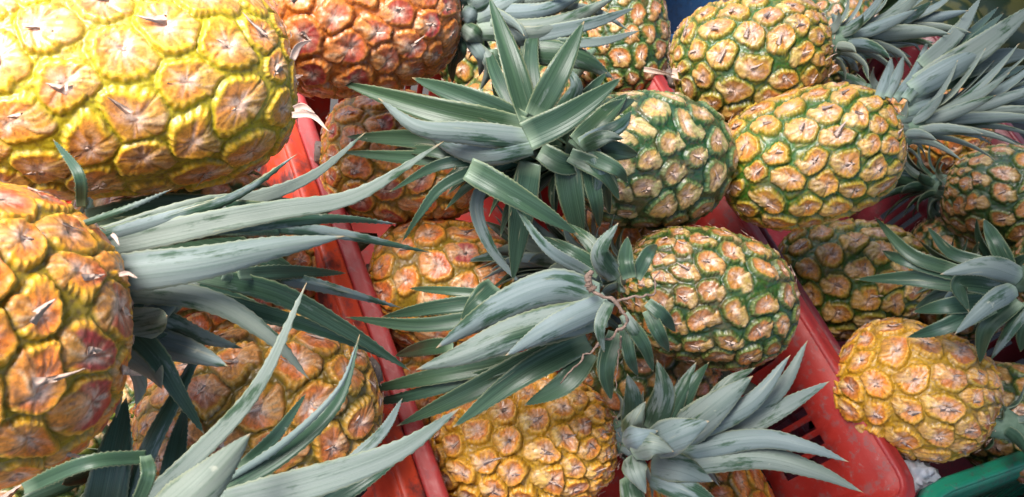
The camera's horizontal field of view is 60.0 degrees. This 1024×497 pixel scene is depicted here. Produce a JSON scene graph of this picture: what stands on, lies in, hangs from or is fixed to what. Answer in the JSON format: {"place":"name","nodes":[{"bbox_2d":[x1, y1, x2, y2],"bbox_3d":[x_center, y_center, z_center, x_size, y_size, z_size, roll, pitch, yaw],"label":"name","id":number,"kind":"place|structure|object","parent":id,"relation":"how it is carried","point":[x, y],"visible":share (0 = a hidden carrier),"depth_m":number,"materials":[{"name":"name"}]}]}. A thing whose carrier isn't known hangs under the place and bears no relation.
{"place":"outdoors","nodes":[
{"label":"outdoors","id":0,"kind":"place"},
{"bbox_2d":[257,72,1023,496],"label":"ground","id":1,"kind":"structure","parent":0,"point":[891,222],"depth_m":1.58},
{"bbox_2d":[65,122,425,496],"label":"plastic crate","id":2,"kind":"object","parent":1,"relation":"on","point":[400,479],"visible":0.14,"depth_m":0.83,"materials":[{"name":"red plastic"}]},
{"bbox_2d":[0,412,133,496],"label":"pineapple","id":3,"kind":"object","parent":2,"relation":"in","point":[18,490],"visible":0.02,"depth_m":0.64,"materials":[{"name":"food"}]},
{"bbox_2d":[22,309,383,496],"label":"pineapple","id":4,"kind":"object","parent":3,"relation":"on","point":[215,393],"visible":0.46,"depth_m":0.63,"materials":[{"name":"food"}]},
{"bbox_2d":[0,131,443,489],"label":"pineapple","id":5,"kind":"object","parent":4,"relation":"on","point":[94,301],"visible":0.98,"depth_m":0.49,"materials":[{"name":"orange plant"}]},
{"bbox_2d":[0,0,328,202],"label":"pineapple","id":6,"kind":"object","parent":5,"relation":"on","point":[124,98],"visible":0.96,"depth_m":0.54,"materials":[{"name":"yellow plant"}]},
{"bbox_2d":[121,375,134,413],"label":"pineapple","id":7,"kind":"object","parent":2,"relation":"in","point":[128,391],"depth_m":0.89,"materials":[{"name":"food"}]},
{"bbox_2d":[21,283,459,496],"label":"pineapple","id":8,"kind":"object","parent":2,"relation":"in","point":[194,470],"visible":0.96,"depth_m":0.49,"materials":[{"name":"plant"}]},
{"bbox_2d":[187,232,377,332],"bbox_3d":[-0.239,0.026,0.889,0.136,0.141,0.216,64,61,21],"label":"pineapple","id":9,"kind":"object","parent":2,"relation":"in","point":[205,320],"visible":0.02,"depth_m":0.83,"materials":[{"name":"food"}]},
{"bbox_2d":[71,170,330,317],"bbox_3d":[-0.261,-0.012,0.749,0.219,0.139,0.137,-5,62,-22],"label":"pineapple","id":10,"kind":"object","parent":9,"relation":"on","point":[235,184],"visible":0.03,"depth_m":0.71,"materials":[{"name":"food"}]},
{"bbox_2d":[296,74,915,496],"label":"plastic crate","id":11,"kind":"object","parent":1,"relation":"on","point":[874,466],"visible":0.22,"depth_m":0.95,"materials":[{"name":"red plastic"}]},
{"bbox_2d":[393,340,445,425],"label":"pineapple","id":12,"kind":"object","parent":11,"relation":"in","point":[412,364],"visible":0.02,"depth_m":0.90,"materials":[{"name":"food"}]},
{"bbox_2d":[366,218,621,347],"bbox_3d":[-0.009,0.049,0.917,0.289,0.148,0.141,11,57,-13],"label":"pineapple","id":13,"kind":"object","parent":12,"relation":"on","point":[454,246],"visible":0.27,"depth_m":0.85,"materials":[{"name":"food"}]},
{"bbox_2d":[314,89,538,224],"bbox_3d":[-0.059,-0.092,0.924,0.291,0.145,0.141,-1,61,-20],"label":"pineapple","id":14,"kind":"object","parent":11,"relation":"in","point":[354,116],"visible":0.37,"depth_m":0.85,"materials":[{"name":"food"}]},
{"bbox_2d":[269,0,640,99],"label":"pineapple","id":15,"kind":"object","parent":14,"relation":"on","point":[396,44],"visible":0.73,"depth_m":0.72,"materials":[{"name":"food"}]},
{"bbox_2d":[439,0,579,84],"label":"pineapple","id":16,"kind":"object","parent":11,"relation":"in","point":[466,70],"visible":0.11,"depth_m":1.06,"materials":[{"name":"food"}]},
{"bbox_2d":[464,48,595,105],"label":"pineapple","id":17,"kind":"object","parent":11,"relation":"in","point":[474,83],"visible":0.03,"depth_m":1.03,"materials":[{"name":"food"}]},
{"bbox_2d":[560,211,654,317],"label":"pineapple","id":18,"kind":"object","parent":11,"relation":"in","point":[634,235],"visible":0.02,"depth_m":0.94,"materials":[{"name":"food"}]},
{"bbox_2d":[345,0,738,281],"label":"pineapple","id":19,"kind":"object","parent":18,"relation":"on","point":[649,160],"visible":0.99,"depth_m":0.72,"materials":[{"name":"food"}]},
{"bbox_2d":[579,0,670,93],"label":"pineapple","id":20,"kind":"object","parent":11,"relation":"in","point":[627,60],"visible":0.46,"depth_m":1.07,"materials":[{"name":"food"}]},
{"bbox_2d":[429,340,861,496],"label":"pineapple","id":21,"kind":"object","parent":11,"relation":"in","point":[577,441],"visible":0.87,"depth_m":0.79,"materials":[{"name":"food"}]},
{"bbox_2d":[346,191,800,427],"bbox_3d":[0.071,0.026,0.785,0.416,0.218,0.222,-7,63,-23],"label":"pineapple","id":22,"kind":"object","parent":21,"relation":"on","point":[723,299],"visible":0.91,"depth_m":0.73,"materials":[{"name":"food"}]},
{"bbox_2d":[560,270,660,387],"bbox_3d":[0.070,0.059,0.676,0.058,0.081,0.071,14,57,-11],"label":"dry root","id":23,"kind":"object","parent":22,"relation":"on","point":[590,286],"visible":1,"depth_m":0.66,"materials":[{"name":"brown plant"}]},
{"bbox_2d":[583,326,756,419],"bbox_3d":[0.161,0.147,1.000,0.207,0.150,0.142,30,55,0],"label":"pineapple","id":24,"kind":"object","parent":11,"relation":"in","point":[644,379],"visible":0.16,"depth_m":0.94,"materials":[{"name":"food"}]},
{"bbox_2d":[646,460,774,496],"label":"pineapple","id":25,"kind":"object","parent":11,"relation":"in","point":[747,483],"visible":0.12,"depth_m":0.92,"materials":[{"name":"food"}]},
{"bbox_2d":[643,0,970,122],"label":"pineapple","id":26,"kind":"object","parent":11,"relation":"in","point":[728,59],"visible":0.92,"depth_m":0.90,"materials":[{"name":"food"}]},
{"bbox_2d":[724,0,1023,231],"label":"pineapple","id":27,"kind":"object","parent":11,"relation":"in","point":[817,154],"visible":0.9,"depth_m":0.85,"materials":[{"name":"food"}]},
{"bbox_2d":[583,0,719,88],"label":"plastic crate","id":28,"kind":"object","parent":1,"relation":"on","point":[678,11],"depth_m":1.56,"materials":[{"name":"plastic"}]},
{"bbox_2d":[665,36,1023,496],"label":"plastic crate","id":29,"kind":"object","parent":1,"relation":"on","point":[1010,353],"visible":0.07,"depth_m":1.32,"materials":[{"name":"red plastic"}]},
{"bbox_2d":[812,0,878,83],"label":"pineapple","id":30,"kind":"object","parent":29,"relation":"in","point":[828,7],"visible":0.12,"depth_m":1.24,"materials":[{"name":"food"}]},
{"bbox_2d":[836,66,995,174],"bbox_3d":[0.547,-0.193,1.238,0.247,0.140,0.142,30,55,0],"label":"pineapple","id":31,"kind":"object","parent":30,"relation":"on","point":[947,159],"visible":0.14,"depth_m":1.20,"materials":[{"name":"food"}]},
{"bbox_2d":[778,218,982,341],"bbox_3d":[0.463,0.041,1.107,0.277,0.207,0.153,10,57,-13],"label":"pineapple","id":32,"kind":"object","parent":29,"relation":"in","point":[829,262],"visible":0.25,"depth_m":1.05,"materials":[{"name":"food"}]},
{"bbox_2d":[856,217,1023,362],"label":"pineapple","id":33,"kind":"object","parent":32,"relation":"on","point":[985,291],"visible":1,"depth_m":0.87,"materials":[{"name":"plant"}]},
{"bbox_2d":[904,459,940,491],"bbox_3d":[0.425,0.240,0.931,0.042,0.050,0.037,-3,61,-21],"label":"plastic bag","id":34,"kind":"object","parent":29,"relation":"in","point":[924,473],"visible":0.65,"depth_m":0.92,"materials":[{"name":"white plastic"}]},
{"bbox_2d":[832,316,1023,463],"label":"pineapple","id":35,"kind":"object","parent":29,"relation":"in","point":[939,399],"visible":0.91,"depth_m":0.90,"materials":[{"name":"food"}]},
{"bbox_2d":[855,143,1023,249],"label":"pineapple","id":36,"kind":"object","parent":29,"relation":"in","point":[968,188],"visible":0.73,"depth_m":1.07,"materials":[{"name":"food"}]},
{"bbox_2d":[908,197,1006,344],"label":"pineapple","id":37,"kind":"object","parent":29,"relation":"in","point":[935,223],"visible":0.16,"depth_m":1.12,"materials":[{"name":"food"}]},
{"bbox_2d":[962,361,1023,483],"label":"pineapple","id":38,"kind":"object","parent":29,"relation":"in","point":[1012,377],"visible":0.08,"depth_m":0.99,"materials":[{"name":"food"}]},
{"bbox_2d":[873,0,897,12],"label":"pineapple","id":39,"kind":"object","parent":1,"relation":"on","point":[889,3],"depth_m":1.47,"materials":[{"name":"green plant"}]},
{"bbox_2d":[868,0,987,63],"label":"pineapple","id":40,"kind":"object","parent":1,"relation":"on","point":[957,5],"visible":0.06,"depth_m":1.42,"materials":[{"name":"green plant"}]},
{"bbox_2d":[916,451,1023,496],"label":"plastic crate","id":41,"kind":"object","parent":1,"relation":"on","point":[998,477],"visible":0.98,"depth_m":0.94,"materials":[{"name":"green plastic"}]},
{"bbox_2d":[968,0,1023,81],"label":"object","id":42,"kind":"object","parent":1,"relation":"on","point":[1007,8],"visible":0.06,"depth_m":1.45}
]}

